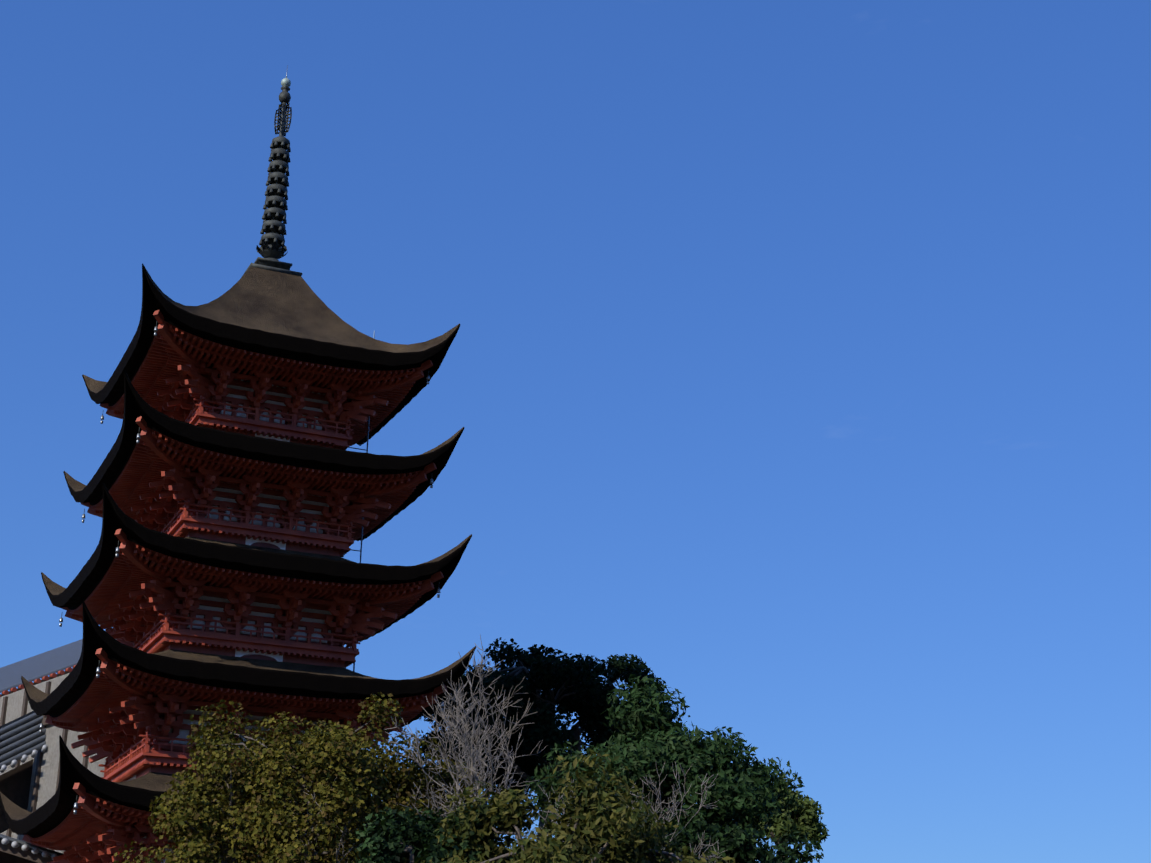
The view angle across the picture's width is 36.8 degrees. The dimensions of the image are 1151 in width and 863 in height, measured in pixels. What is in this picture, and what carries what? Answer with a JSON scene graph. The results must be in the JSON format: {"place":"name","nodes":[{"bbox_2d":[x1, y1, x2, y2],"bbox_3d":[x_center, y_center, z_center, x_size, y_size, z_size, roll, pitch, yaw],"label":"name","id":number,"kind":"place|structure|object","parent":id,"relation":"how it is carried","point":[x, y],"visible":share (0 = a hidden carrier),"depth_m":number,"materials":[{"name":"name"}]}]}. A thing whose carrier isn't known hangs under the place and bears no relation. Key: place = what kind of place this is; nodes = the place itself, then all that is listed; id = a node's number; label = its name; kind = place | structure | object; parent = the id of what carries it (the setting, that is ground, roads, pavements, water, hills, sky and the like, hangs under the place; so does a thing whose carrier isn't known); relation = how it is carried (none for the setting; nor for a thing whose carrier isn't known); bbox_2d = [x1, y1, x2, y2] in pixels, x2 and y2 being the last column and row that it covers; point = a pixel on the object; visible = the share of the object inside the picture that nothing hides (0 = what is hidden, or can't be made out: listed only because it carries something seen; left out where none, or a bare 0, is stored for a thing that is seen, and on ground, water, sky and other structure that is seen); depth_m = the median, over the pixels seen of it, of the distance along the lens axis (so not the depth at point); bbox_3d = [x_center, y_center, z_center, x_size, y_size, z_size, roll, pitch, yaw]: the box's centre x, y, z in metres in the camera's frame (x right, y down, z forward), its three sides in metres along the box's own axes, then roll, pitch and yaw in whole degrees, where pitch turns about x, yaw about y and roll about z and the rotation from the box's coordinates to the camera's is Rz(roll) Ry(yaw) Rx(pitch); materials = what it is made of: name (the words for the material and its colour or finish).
{"place":"outdoors","nodes":[
{"label":"outdoors","id":0,"kind":"place"},
{"bbox_2d":[276,728,491,862],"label":"olive tree","id":1,"kind":"object","parent":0,"point":[445,774],"depth_m":34.01,"materials":[{"name":"green plant"}]},
{"bbox_2d":[355,802,512,862],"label":"tree","id":2,"kind":"object","parent":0,"point":[421,835],"depth_m":29.41,"materials":[{"name":"green plant"}]},
{"bbox_2d":[406,674,562,803],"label":"dark tree","id":3,"kind":"object","parent":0,"point":[525,767],"depth_m":57.41,"materials":[{"name":"green plant"}]},
{"bbox_2d":[441,637,668,839],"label":"tree","id":4,"kind":"object","parent":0,"point":[588,671],"depth_m":54.51,"materials":[{"name":"green plant"}]},
{"bbox_2d":[414,749,734,862],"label":"tree","id":5,"kind":"object","parent":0,"point":[597,830],"depth_m":28.49,"materials":[{"name":"green plant"}]},
{"bbox_2d":[0,0,1150,862],"label":"sky","id":6,"kind":"structure","parent":0,"point":[796,369],"materials":[{"name":"blue"}]},
{"bbox_2d":[523,674,804,858],"bbox_3d":[2.082,10.157,38.194,6.046,9.422,5.881,10,-21,-23],"label":"tree","id":7,"kind":"object","parent":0,"point":[661,737],"depth_m":37.83,"materials":[{"name":"green plant"}]},
{"bbox_2d":[662,808,823,862],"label":"tree","id":8,"kind":"object","parent":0,"point":[737,842],"depth_m":34.77,"materials":[{"name":"green plant"}]},
{"bbox_2d":[749,773,830,858],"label":"tree","id":9,"kind":"object","parent":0,"point":[807,816],"depth_m":43.90,"materials":[{"name":"green plant"}]},
{"bbox_3d":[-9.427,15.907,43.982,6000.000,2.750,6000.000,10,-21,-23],"label":"ground","id":10,"kind":"structure","parent":0,"visible":0},
{"bbox_2d":[0,639,115,862],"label":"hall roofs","id":11,"kind":"structure","parent":10,"relation":"on","point":[29,765],"depth_m":62.41,"materials":[{"name":"tile"}]},
{"bbox_2d":[0,65,480,862],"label":"pagoda","id":12,"kind":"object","parent":10,"relation":"on","point":[236,495],"visible":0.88,"depth_m":45.97,"materials":[{"name":"paint"}]},
{"bbox_2d":[113,692,442,862],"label":"olive tree","id":13,"kind":"object","parent":10,"relation":"on","point":[323,750],"depth_m":31.90,"materials":[{"name":"green plant"}]},
{"bbox_2d":[292,636,536,862],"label":"bare tree","id":14,"kind":"object","parent":10,"relation":"on","point":[470,752],"visible":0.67,"depth_m":32.18,"materials":[{"name":"grey plant"}]},
{"bbox_2d":[394,674,545,848],"bbox_3d":[-2.182,9.079,34.515,3.282,8.816,7.583,3,-20,-6],"label":"bare tree","id":15,"kind":"object","parent":10,"relation":"on","point":[472,776],"visible":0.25,"depth_m":33.65,"materials":[{"name":"grey plant"}]},
{"bbox_2d":[537,762,726,862],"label":"bare tree","id":16,"kind":"object","parent":10,"relation":"on","point":[704,806],"visible":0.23,"depth_m":33.30,"materials":[{"name":"grey plant"}]}
]}

